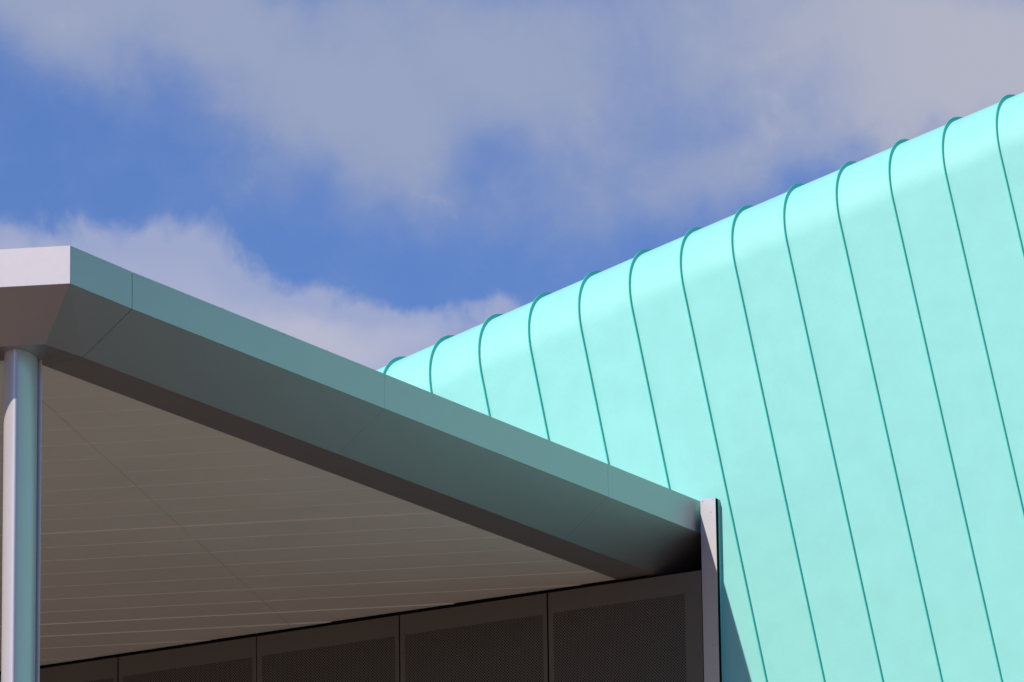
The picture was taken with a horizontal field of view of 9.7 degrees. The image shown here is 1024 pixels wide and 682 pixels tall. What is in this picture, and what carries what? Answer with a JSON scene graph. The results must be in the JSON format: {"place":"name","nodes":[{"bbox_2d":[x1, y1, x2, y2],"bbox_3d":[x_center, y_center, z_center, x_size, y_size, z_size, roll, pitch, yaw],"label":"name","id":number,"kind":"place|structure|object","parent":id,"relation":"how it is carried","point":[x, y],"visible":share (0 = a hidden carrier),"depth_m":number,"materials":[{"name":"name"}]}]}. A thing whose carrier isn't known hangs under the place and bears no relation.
{"place":"outdoors","nodes":[
{"label":"outdoors","id":0,"kind":"place"},
{"bbox_2d":[0,0,1023,369],"label":"sky","id":1,"kind":"structure","parent":0,"point":[368,183],"materials":[{"name":"blue"}]},
{"bbox_2d":[376,92,1023,681],"bbox_3d":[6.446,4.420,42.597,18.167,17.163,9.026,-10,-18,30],"label":"teal building","id":2,"kind":"structure","parent":0,"point":[816,388],"depth_m":40.91,"materials":[{"name":"teal metal"}]},
{"bbox_2d":[0,246,701,670],"bbox_3d":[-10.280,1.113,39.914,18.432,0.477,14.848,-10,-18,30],"label":"entrance canopy","id":3,"kind":"object","parent":2,"relation":"attached to","point":[210,472],"visible":0.98,"depth_m":39.19,"materials":[{"name":"silver metal"}]},
{"bbox_2d":[700,498,721,681],"bbox_3d":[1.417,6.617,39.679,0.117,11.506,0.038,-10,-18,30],"label":"corner trim","id":4,"kind":"structure","parent":2,"relation":"attached to","point":[711,592],"depth_m":41.02,"materials":[{"name":"metal"}]},
{"label":"ground","id":5,"kind":"structure","parent":0,"visible":0},
{"bbox_2d":[1,348,41,681],"bbox_3d":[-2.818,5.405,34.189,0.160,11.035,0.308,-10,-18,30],"label":"column","id":6,"kind":"structure","parent":5,"relation":"on","point":[21,571],"depth_m":35.32,"materials":[{"name":"metal"}]},
{"bbox_2d":[0,562,703,681],"bbox_3d":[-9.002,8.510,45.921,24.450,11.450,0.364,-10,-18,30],"label":"perforated wall","id":7,"kind":"structure","parent":5,"relation":"on","point":[640,629],"depth_m":41.91,"materials":[{"name":"brown metal"}]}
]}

